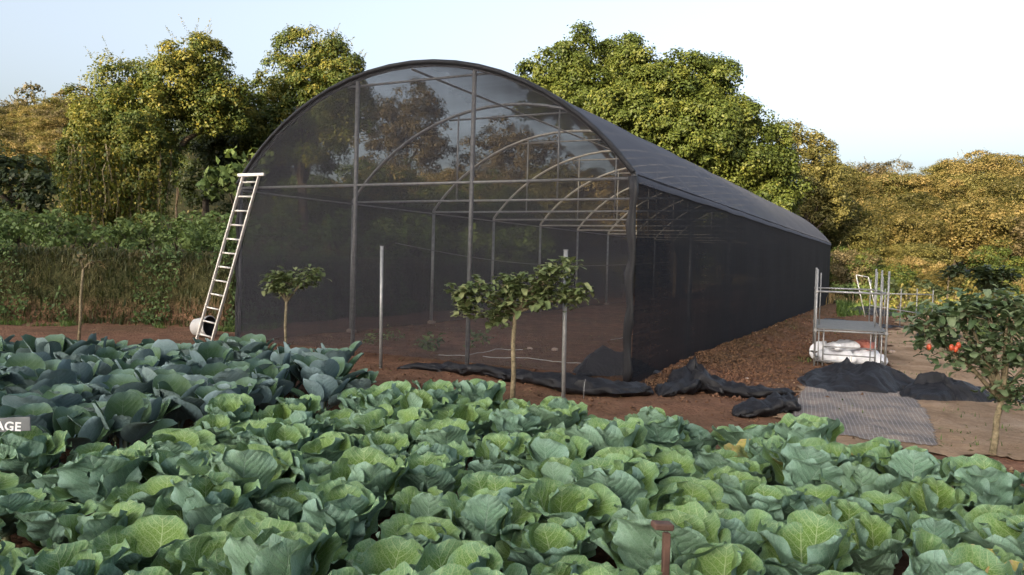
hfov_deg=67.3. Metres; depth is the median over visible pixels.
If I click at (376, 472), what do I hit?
cabbage
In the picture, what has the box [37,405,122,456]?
blue cabbage
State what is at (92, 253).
bank grass
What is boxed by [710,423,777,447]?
cabbage
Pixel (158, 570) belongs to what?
cabbage
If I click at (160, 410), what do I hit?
blue cabbage
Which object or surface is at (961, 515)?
cabbage
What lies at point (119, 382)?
blue cabbage
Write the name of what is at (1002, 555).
cabbage
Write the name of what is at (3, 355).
blue cabbage
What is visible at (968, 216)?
dry bush
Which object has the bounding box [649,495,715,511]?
cabbage
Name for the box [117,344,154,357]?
blue cabbage
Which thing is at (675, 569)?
cabbage
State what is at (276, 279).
sapling
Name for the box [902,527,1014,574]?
cabbage
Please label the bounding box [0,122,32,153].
dry bush
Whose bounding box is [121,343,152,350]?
blue cabbage
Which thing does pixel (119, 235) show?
leafy shrub
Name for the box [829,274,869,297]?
yellow bush
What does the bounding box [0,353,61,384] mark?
blue cabbage
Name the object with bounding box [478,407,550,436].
cabbage
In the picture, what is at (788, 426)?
cabbage
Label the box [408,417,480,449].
cabbage
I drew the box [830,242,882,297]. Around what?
twiggy tree
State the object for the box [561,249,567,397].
metal pole
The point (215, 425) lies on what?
cabbage
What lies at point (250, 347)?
blue cabbage
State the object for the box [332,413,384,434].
cabbage
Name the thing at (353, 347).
blue cabbage
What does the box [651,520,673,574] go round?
wooden stake
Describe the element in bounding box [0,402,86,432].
blue cabbage
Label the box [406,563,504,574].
cabbage
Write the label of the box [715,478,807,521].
cabbage
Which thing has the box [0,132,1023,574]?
ground
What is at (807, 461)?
cabbage
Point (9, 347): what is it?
blue cabbage
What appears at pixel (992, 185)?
dry bush
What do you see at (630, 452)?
cabbage
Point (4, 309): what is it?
bank weeds
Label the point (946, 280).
dry bush
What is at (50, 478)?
cabbage
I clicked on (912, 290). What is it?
yellow shrub
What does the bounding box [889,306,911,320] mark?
leafy shrub
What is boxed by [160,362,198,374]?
blue cabbage
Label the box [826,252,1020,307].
hill grass
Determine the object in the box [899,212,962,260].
dry bush
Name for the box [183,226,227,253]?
leafy shrub
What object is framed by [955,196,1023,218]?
dry bush
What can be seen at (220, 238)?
leafy shrub
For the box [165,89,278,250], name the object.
dark tree
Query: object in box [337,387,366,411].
cabbage
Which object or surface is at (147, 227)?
leafy shrub
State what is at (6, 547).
cabbage
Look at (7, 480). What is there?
cabbage
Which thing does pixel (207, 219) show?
leafy shrub
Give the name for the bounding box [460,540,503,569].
cabbage
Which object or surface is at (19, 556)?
cabbage
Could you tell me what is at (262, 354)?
blue cabbage
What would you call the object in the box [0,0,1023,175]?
sky
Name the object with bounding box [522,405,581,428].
cabbage
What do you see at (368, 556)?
cabbage
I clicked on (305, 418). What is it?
cabbage
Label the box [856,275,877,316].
leaning frame
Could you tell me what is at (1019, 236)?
twiggy tree
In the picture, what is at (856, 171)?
yellow bush
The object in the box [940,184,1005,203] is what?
dry bush
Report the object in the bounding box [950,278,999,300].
yellow shrub
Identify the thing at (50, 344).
blue cabbage
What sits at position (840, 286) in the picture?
leafy shrub
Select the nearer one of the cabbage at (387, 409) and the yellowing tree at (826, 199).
the cabbage at (387, 409)
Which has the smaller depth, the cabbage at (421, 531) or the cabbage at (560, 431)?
the cabbage at (421, 531)
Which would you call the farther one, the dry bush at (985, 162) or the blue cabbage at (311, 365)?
the dry bush at (985, 162)
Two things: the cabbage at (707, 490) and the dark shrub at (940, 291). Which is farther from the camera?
the dark shrub at (940, 291)
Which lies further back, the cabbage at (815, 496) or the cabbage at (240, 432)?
the cabbage at (240, 432)
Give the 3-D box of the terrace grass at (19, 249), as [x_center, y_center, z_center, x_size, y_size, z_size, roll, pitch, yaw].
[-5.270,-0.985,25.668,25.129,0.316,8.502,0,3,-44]
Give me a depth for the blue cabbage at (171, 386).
7.11 m
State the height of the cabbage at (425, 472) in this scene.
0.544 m
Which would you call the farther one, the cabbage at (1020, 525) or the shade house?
the shade house
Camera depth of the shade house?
16.84 m
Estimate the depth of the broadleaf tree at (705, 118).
40.52 m
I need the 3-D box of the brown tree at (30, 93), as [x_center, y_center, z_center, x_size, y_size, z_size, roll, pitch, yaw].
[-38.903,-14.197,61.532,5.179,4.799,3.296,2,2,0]
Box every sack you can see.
[809,341,826,359]
[815,349,856,363]
[825,339,859,351]
[850,349,879,362]
[855,339,876,350]
[871,354,887,363]
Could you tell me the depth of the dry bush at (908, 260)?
47.05 m
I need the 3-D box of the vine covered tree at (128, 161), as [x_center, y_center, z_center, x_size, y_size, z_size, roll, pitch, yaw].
[-12.472,-5.324,26.469,6.983,8.416,5.155,2,2,0]
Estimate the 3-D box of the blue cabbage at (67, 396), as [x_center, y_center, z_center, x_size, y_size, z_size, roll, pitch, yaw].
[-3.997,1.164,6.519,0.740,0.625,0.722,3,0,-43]
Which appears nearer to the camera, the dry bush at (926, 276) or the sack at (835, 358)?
the sack at (835, 358)
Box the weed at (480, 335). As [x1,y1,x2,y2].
[463,329,496,347]
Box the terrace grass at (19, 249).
[3,244,235,260]
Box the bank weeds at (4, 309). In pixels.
[0,239,235,328]
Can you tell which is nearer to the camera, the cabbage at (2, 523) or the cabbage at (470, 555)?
the cabbage at (470, 555)
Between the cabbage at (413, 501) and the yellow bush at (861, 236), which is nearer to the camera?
the cabbage at (413, 501)
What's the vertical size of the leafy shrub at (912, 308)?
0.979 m
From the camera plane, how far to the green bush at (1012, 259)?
47.48 m
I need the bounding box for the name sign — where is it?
[0,417,30,431]
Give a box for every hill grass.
[5,143,234,249]
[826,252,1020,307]
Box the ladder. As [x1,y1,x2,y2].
[196,173,264,340]
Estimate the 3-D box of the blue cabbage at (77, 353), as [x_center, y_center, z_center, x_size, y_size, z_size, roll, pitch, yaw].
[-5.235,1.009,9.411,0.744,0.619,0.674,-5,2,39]
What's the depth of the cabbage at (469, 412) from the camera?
6.77 m
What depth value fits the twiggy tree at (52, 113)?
51.99 m
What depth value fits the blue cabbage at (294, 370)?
8.70 m
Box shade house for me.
[235,59,831,381]
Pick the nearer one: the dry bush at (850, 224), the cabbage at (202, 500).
the cabbage at (202, 500)
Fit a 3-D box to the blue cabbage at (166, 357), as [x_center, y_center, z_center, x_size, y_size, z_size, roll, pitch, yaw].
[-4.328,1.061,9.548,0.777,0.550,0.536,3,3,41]
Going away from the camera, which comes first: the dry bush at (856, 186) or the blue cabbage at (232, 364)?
the blue cabbage at (232, 364)
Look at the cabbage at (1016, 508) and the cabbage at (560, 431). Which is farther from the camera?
the cabbage at (560, 431)
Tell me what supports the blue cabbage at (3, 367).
on the ground at (602, 322)
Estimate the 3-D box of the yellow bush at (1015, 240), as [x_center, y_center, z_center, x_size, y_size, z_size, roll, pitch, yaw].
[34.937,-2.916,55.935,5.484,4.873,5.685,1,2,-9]
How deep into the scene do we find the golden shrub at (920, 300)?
31.86 m
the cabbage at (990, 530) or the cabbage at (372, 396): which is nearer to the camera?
the cabbage at (990, 530)
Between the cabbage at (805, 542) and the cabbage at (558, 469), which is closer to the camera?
the cabbage at (805, 542)
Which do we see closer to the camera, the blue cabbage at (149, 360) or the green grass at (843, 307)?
the blue cabbage at (149, 360)
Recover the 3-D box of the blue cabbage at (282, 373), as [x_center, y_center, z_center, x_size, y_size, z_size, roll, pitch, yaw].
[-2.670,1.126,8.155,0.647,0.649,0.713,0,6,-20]
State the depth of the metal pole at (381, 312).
12.00 m
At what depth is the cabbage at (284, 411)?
6.84 m
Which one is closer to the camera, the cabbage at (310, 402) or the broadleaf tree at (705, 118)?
the cabbage at (310, 402)
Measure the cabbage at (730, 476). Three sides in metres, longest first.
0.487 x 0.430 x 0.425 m
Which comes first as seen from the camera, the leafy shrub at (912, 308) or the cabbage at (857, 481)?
the cabbage at (857, 481)
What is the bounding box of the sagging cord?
[396,243,626,265]
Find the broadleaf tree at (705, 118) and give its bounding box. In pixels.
[513,19,816,214]
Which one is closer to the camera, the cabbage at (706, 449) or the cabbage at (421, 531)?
the cabbage at (421, 531)
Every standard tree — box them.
[930,262,966,314]
[963,264,1023,356]
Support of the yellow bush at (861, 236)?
on the ground at (602, 322)
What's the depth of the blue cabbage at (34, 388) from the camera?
7.09 m
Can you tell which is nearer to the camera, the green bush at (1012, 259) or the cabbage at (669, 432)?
the cabbage at (669, 432)
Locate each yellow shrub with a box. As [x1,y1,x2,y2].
[886,280,932,303]
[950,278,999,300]
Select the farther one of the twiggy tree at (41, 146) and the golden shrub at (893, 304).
the twiggy tree at (41, 146)
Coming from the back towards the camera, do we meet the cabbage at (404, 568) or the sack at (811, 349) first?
the sack at (811, 349)
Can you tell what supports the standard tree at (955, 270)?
on the ground at (602, 322)
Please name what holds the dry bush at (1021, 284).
on the ground at (602, 322)
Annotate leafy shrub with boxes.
[0,209,48,246]
[0,211,44,245]
[0,218,12,242]
[10,211,100,249]
[38,208,102,248]
[64,223,111,248]
[92,218,138,249]
[114,213,163,250]
[121,211,181,250]
[154,217,210,252]
[166,210,219,251]
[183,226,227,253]
[195,146,257,249]
[196,210,236,250]
[202,222,236,252]
[831,279,863,299]
[839,282,879,300]
[859,289,896,304]
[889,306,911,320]
[907,304,929,318]
[908,300,942,311]
[967,321,1008,342]
[997,323,1023,343]
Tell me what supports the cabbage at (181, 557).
on the ground at (602, 322)
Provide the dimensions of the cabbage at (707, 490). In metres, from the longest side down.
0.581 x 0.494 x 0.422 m
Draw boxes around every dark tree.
[0,140,63,223]
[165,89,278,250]
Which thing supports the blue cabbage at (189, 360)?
on the ground at (602, 322)
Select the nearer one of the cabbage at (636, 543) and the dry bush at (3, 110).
the cabbage at (636, 543)
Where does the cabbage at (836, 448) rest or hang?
on the ground at (602, 322)
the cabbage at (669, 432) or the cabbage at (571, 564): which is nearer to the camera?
the cabbage at (571, 564)
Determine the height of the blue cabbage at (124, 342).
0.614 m
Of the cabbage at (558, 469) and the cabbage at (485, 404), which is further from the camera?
the cabbage at (485, 404)
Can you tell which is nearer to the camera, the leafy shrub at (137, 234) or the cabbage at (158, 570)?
the cabbage at (158, 570)
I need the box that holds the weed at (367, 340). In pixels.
[363,329,387,344]
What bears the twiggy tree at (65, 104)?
on the ground at (602, 322)
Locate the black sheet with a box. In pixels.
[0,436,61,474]
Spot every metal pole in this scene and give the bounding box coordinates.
[379,246,383,367]
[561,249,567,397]
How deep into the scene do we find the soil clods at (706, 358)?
13.98 m
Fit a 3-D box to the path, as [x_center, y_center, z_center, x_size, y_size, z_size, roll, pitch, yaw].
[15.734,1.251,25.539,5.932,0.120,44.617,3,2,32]
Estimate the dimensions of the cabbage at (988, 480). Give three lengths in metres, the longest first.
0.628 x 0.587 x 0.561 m
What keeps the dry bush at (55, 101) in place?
on the ground at (602, 322)
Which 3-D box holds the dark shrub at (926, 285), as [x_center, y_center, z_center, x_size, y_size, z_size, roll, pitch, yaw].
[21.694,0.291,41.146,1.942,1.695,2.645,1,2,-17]
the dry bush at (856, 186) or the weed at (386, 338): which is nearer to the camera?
the weed at (386, 338)
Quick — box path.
[773,313,1023,459]
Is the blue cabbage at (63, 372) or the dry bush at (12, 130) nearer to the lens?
the blue cabbage at (63, 372)
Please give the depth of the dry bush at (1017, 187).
63.25 m
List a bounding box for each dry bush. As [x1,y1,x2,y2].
[0,108,14,118]
[0,113,25,137]
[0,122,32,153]
[0,138,60,179]
[3,116,67,136]
[6,100,62,126]
[21,129,66,147]
[23,137,77,171]
[28,96,73,116]
[59,106,87,122]
[806,193,914,250]
[828,174,890,203]
[851,170,874,180]
[853,196,912,221]
[854,172,906,206]
[855,189,961,218]
[857,211,958,255]
[882,173,966,203]
[885,256,945,281]
[888,195,1023,265]
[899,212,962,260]
[911,271,946,289]
[912,202,964,216]
[928,149,1023,189]
[934,271,964,294]
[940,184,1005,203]
[942,273,974,298]
[948,245,992,267]
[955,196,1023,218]
[977,175,1023,202]
[991,152,1023,178]
[997,179,1023,211]
[1006,277,1023,295]
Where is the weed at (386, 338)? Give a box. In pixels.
[378,325,404,340]
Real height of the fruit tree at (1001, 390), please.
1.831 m
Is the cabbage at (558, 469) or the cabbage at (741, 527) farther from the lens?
the cabbage at (558, 469)
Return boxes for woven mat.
[791,385,937,444]
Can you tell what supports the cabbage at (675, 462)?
on the ground at (602, 322)
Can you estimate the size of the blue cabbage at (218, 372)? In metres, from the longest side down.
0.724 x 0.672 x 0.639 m
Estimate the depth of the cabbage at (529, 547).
3.96 m
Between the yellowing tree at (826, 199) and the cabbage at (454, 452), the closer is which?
the cabbage at (454, 452)
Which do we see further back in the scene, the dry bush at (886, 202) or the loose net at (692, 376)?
the dry bush at (886, 202)
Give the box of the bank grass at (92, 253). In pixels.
[0,245,235,327]
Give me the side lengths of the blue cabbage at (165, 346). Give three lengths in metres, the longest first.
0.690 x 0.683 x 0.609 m
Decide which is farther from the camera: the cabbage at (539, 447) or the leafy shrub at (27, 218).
the leafy shrub at (27, 218)
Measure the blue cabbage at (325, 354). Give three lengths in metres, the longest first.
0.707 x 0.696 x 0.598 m
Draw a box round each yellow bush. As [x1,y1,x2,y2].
[822,162,867,195]
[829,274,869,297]
[831,226,893,271]
[860,170,920,202]
[873,244,905,270]
[887,241,963,272]
[913,158,966,183]
[936,170,1008,203]
[950,215,1023,264]
[1001,191,1023,214]
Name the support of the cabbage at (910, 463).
on the ground at (602, 322)
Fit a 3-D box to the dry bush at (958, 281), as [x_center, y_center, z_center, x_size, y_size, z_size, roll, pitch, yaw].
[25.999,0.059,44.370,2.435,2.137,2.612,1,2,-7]
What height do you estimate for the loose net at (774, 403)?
0.266 m
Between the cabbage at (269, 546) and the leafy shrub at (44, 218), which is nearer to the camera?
the cabbage at (269, 546)
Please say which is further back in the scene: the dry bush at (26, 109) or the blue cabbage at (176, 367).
the dry bush at (26, 109)
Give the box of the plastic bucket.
[190,315,217,336]
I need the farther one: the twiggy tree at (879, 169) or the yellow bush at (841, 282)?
the twiggy tree at (879, 169)
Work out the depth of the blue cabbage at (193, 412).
6.92 m
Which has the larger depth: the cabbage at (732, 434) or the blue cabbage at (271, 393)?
the blue cabbage at (271, 393)
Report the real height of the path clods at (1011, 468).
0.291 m
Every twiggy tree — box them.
[0,97,33,118]
[0,127,43,148]
[22,104,71,129]
[36,138,78,172]
[45,125,99,144]
[60,100,70,111]
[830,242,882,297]
[849,154,915,177]
[952,210,1023,263]
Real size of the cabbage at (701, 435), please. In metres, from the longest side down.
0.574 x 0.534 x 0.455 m
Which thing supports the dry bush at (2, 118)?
on the ground at (602, 322)
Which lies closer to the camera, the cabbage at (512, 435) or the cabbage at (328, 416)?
the cabbage at (512, 435)
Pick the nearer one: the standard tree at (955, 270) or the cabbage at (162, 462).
the cabbage at (162, 462)
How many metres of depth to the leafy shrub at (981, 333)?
18.75 m
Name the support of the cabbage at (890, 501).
on the ground at (602, 322)
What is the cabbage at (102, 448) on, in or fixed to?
on the ground at (602, 322)
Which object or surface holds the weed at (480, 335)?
on the ground at (602, 322)
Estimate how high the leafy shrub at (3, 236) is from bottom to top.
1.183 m
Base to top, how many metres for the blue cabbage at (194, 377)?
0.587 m
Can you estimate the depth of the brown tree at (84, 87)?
59.35 m
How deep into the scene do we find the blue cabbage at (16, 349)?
9.48 m
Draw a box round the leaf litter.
[62,317,1022,471]
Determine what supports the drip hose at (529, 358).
on the ground at (602, 322)
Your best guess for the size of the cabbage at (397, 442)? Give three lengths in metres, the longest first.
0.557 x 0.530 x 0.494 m
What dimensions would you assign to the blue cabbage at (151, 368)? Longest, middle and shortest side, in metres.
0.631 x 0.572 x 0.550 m
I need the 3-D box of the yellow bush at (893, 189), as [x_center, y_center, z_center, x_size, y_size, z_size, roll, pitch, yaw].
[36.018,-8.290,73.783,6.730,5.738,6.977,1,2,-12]
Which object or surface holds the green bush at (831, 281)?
on the ground at (602, 322)
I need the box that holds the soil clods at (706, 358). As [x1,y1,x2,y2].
[640,306,909,399]
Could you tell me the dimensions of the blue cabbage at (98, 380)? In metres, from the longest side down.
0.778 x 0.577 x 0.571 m
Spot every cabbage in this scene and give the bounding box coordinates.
[0,335,14,344]
[0,338,13,352]
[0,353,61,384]
[0,357,7,370]
[0,359,80,389]
[0,372,9,380]
[0,381,13,390]
[0,384,86,434]
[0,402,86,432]
[0,426,71,485]
[0,471,19,489]
[0,487,57,541]
[0,518,5,538]
[0,539,14,555]
[0,548,27,574]
[1,352,12,358]
[1,377,55,394]
[6,499,97,547]
[6,547,54,568]
[12,334,92,357]
[12,538,141,574]
[13,340,35,353]
[14,468,76,503]
[31,351,51,360]
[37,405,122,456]
[38,383,110,402]
[42,440,152,504]
[46,500,144,548]
[52,344,94,361]
[59,441,131,466]
[63,336,123,354]
[67,391,178,448]
[68,401,114,442]
[71,355,113,375]
[71,360,101,383]
[71,375,110,388]
[73,333,99,344]
[84,373,153,394]
[88,346,128,362]
[90,514,204,574]
[91,394,153,443]
[93,369,142,378]
[93,475,182,515]
[96,355,159,375]
[99,337,142,345]
[113,347,179,363]
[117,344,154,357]
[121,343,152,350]
[124,566,216,574]
[125,428,217,454]
[126,389,180,443]
[134,366,185,382]
[135,366,191,376]
[135,449,216,482]
[137,339,192,355]
[141,338,154,346]
[143,373,205,427]
[150,531,230,574]
[153,471,266,536]
[159,350,185,365]
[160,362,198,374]
[168,353,193,364]
[170,340,247,367]
[173,381,251,422]
[176,442,304,498]
[179,347,197,356]
[183,374,213,424]
[190,414,240,445]
[191,361,230,374]
[191,443,225,461]
[193,333,238,342]
[194,393,262,424]
[194,508,280,534]
[198,517,341,574]
[200,362,267,383]
[207,377,263,406]
[215,340,268,353]
[217,417,287,444]
[221,333,273,348]
[224,361,275,377]
[229,349,274,360]
[242,422,323,450]
[244,351,298,380]
[247,378,284,410]
[249,359,293,395]
[249,483,307,523]
[250,339,290,350]
[257,402,305,419]
[270,351,302,397]
[273,449,334,483]
[274,410,335,433]
[276,394,326,418]
[277,341,312,381]
[279,431,354,461]
[282,354,367,407]
[290,373,350,414]
[296,480,386,551]
[302,348,363,376]
[308,446,408,520]
[315,408,352,424]
[316,341,361,362]
[318,430,364,446]
[326,537,352,574]
[328,561,416,574]
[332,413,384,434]
[335,371,378,392]
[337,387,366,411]
[344,535,423,574]
[350,407,433,451]
[351,403,393,417]
[355,380,410,416]
[358,430,414,456]
[375,513,469,547]
[382,389,448,414]
[385,453,406,514]
[387,406,431,419]
[389,452,473,494]
[391,486,469,526]
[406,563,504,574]
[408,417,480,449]
[411,440,475,469]
[412,379,469,407]
[415,538,531,574]
[432,404,492,436]
[437,488,543,547]
[450,417,483,440]
[452,378,506,404]
[456,397,492,410]
[457,471,537,500]
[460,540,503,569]
[467,459,523,476]
[472,432,530,466]
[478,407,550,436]
[489,398,529,409]
[495,517,596,574]
[498,431,531,439]
[498,432,592,477]
[506,456,603,483]
[513,476,621,529]
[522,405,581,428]
[525,396,587,416]
[531,554,619,574]
[532,427,567,436]
[546,565,613,574]
[563,436,569,442]
[564,417,662,459]
[568,453,678,511]
[578,414,616,426]
[582,446,668,478]
[584,504,673,559]
[590,497,730,574]
[618,564,702,574]
[624,406,669,423]
[635,443,704,483]
[644,415,698,451]
[644,441,692,457]
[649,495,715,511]
[658,543,790,574]
[659,476,728,509]
[684,423,727,456]
[693,444,749,460]
[693,449,771,481]
[701,466,766,490]
[708,508,780,556]
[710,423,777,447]
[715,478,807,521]
[724,435,785,485]
[756,509,855,574]
[761,436,849,489]
[764,413,844,443]
[772,438,878,470]
[789,499,895,571]
[793,484,850,506]
[818,570,862,574]
[819,461,902,510]
[840,512,914,574]
[843,490,915,533]
[844,437,902,473]
[865,446,966,486]
[886,507,972,556]
[890,475,976,521]
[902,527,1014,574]
[939,543,1023,562]
[942,454,1023,511]
[950,504,1016,527]
[956,512,1023,560]
[971,560,1023,574]
[998,502,1023,531]
[1008,503,1022,512]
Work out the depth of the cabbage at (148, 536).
3.80 m
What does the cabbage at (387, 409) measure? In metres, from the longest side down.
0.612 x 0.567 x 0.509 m
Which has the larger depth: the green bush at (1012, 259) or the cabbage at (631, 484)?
the green bush at (1012, 259)
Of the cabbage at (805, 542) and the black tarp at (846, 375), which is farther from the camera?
the black tarp at (846, 375)
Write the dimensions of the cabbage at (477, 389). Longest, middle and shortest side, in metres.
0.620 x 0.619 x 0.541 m
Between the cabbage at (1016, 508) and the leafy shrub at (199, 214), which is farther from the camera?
the leafy shrub at (199, 214)
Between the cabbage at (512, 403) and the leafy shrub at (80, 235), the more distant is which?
the leafy shrub at (80, 235)
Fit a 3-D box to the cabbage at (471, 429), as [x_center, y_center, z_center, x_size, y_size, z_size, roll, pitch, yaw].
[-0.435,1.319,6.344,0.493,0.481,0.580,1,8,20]
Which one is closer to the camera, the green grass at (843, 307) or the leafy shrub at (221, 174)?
the leafy shrub at (221, 174)
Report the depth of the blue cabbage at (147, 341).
10.68 m
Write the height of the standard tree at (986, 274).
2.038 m
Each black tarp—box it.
[797,357,914,392]
[848,306,903,315]
[877,323,903,327]
[899,371,995,401]
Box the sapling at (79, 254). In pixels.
[73,252,105,340]
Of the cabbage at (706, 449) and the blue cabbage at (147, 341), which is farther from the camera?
the blue cabbage at (147, 341)
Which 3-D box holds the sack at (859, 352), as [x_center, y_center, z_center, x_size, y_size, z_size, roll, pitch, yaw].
[6.493,1.266,14.282,0.517,0.350,0.520,-2,5,-40]
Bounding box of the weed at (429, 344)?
[412,331,445,350]
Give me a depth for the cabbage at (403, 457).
5.30 m
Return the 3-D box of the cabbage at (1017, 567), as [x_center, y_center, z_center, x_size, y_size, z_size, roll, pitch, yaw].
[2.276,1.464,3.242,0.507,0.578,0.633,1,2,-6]
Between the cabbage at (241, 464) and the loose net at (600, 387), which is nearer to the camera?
the cabbage at (241, 464)
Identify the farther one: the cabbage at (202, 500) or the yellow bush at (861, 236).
the yellow bush at (861, 236)
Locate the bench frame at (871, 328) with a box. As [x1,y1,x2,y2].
[812,267,889,365]
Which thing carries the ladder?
on the ground at (602, 322)
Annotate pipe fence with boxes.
[868,280,933,325]
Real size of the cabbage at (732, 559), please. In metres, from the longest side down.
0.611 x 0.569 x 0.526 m
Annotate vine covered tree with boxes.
[49,14,266,249]
[226,23,365,161]
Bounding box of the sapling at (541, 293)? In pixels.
[444,256,598,398]
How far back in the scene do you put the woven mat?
9.29 m
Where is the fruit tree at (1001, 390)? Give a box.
[892,277,1023,455]
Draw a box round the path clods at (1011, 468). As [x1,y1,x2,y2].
[717,323,1023,471]
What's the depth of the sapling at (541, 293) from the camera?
9.25 m
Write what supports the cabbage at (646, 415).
on the ground at (602, 322)
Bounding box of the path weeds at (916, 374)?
[734,320,1022,446]
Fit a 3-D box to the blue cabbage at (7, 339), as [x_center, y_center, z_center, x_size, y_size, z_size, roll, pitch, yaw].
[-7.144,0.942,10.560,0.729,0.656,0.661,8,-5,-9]
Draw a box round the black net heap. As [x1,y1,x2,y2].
[572,345,662,376]
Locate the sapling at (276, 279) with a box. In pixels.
[258,264,331,342]
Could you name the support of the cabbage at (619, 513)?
on the ground at (602, 322)
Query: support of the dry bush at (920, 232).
on the ground at (602, 322)
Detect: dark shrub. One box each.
[869,280,909,302]
[906,277,941,301]
[918,285,955,299]
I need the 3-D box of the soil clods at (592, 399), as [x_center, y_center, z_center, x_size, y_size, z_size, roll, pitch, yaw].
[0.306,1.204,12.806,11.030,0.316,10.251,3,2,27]
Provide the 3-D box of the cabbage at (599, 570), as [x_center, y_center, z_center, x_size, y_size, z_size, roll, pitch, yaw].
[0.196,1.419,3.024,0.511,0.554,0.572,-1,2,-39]
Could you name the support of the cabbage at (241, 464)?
on the ground at (602, 322)
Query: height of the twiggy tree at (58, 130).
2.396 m
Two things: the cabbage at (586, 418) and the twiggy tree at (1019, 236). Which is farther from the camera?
the twiggy tree at (1019, 236)
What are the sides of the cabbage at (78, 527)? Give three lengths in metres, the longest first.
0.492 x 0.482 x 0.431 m
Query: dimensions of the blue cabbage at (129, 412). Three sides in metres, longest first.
0.769 x 0.643 x 0.571 m
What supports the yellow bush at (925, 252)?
on the ground at (602, 322)
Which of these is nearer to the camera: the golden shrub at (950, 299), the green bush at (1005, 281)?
the golden shrub at (950, 299)
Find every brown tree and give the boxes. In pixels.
[1,80,45,123]
[42,85,95,105]
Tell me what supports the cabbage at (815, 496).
on the ground at (602, 322)
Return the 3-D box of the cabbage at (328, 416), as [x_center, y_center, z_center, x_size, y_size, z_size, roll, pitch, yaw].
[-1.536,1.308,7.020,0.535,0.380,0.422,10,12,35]
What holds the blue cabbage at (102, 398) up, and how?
on the ground at (602, 322)
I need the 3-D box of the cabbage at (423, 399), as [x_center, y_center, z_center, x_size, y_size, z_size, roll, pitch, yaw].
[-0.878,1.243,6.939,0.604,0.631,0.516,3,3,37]
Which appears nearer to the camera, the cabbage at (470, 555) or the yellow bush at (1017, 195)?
the cabbage at (470, 555)
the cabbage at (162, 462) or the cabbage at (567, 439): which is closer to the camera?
the cabbage at (162, 462)
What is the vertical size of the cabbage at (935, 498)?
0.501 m
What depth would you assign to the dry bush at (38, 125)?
50.71 m
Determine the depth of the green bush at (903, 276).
40.52 m
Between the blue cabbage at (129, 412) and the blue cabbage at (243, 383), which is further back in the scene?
the blue cabbage at (243, 383)
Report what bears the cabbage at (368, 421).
on the ground at (602, 322)
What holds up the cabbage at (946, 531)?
on the ground at (602, 322)
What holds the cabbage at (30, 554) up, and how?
on the ground at (602, 322)
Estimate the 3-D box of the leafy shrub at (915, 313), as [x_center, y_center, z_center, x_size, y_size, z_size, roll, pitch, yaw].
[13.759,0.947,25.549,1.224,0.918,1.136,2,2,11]
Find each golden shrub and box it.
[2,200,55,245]
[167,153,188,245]
[871,296,915,309]
[906,297,936,310]
[935,294,967,307]
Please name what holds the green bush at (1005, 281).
on the ground at (602, 322)
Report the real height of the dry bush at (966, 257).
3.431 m
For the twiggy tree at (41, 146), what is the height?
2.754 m
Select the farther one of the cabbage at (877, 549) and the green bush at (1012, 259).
the green bush at (1012, 259)
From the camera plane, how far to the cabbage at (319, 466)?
4.80 m
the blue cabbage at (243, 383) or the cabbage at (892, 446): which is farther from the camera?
the blue cabbage at (243, 383)
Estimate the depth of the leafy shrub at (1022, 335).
18.37 m
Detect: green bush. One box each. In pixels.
[820,231,869,290]
[844,247,923,299]
[962,266,1023,298]
[964,238,1023,285]
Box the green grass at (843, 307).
[835,294,879,316]
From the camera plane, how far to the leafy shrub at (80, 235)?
21.03 m
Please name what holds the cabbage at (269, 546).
on the ground at (602, 322)
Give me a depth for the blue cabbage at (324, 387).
8.11 m
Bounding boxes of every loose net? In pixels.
[397,361,653,396]
[654,356,795,397]
[732,392,800,417]
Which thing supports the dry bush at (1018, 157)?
on the ground at (602, 322)
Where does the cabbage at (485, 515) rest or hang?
on the ground at (602, 322)
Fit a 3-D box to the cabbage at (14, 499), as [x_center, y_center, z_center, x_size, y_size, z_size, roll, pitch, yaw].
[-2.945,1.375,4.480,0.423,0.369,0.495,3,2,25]
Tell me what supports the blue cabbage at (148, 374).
on the ground at (602, 322)
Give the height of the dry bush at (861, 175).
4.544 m
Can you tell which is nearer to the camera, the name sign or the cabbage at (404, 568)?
the cabbage at (404, 568)
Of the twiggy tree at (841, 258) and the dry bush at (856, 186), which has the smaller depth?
the twiggy tree at (841, 258)
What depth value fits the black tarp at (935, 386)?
10.43 m
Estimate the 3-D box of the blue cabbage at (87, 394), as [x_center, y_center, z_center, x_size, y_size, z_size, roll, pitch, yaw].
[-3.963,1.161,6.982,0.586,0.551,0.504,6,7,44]
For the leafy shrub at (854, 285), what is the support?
on the ground at (602, 322)
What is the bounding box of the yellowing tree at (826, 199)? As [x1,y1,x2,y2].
[772,118,856,231]
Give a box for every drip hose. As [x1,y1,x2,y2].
[438,349,522,355]
[483,356,577,362]
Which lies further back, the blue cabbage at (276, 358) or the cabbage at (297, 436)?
the blue cabbage at (276, 358)
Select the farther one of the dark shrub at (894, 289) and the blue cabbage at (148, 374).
the dark shrub at (894, 289)
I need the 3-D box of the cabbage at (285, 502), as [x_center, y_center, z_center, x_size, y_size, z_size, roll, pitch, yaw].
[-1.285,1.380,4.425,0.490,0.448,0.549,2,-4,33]
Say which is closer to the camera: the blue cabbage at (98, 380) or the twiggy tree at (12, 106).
the blue cabbage at (98, 380)
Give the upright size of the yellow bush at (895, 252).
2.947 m
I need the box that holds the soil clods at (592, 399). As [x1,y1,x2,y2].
[273,325,890,447]
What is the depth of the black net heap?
12.07 m

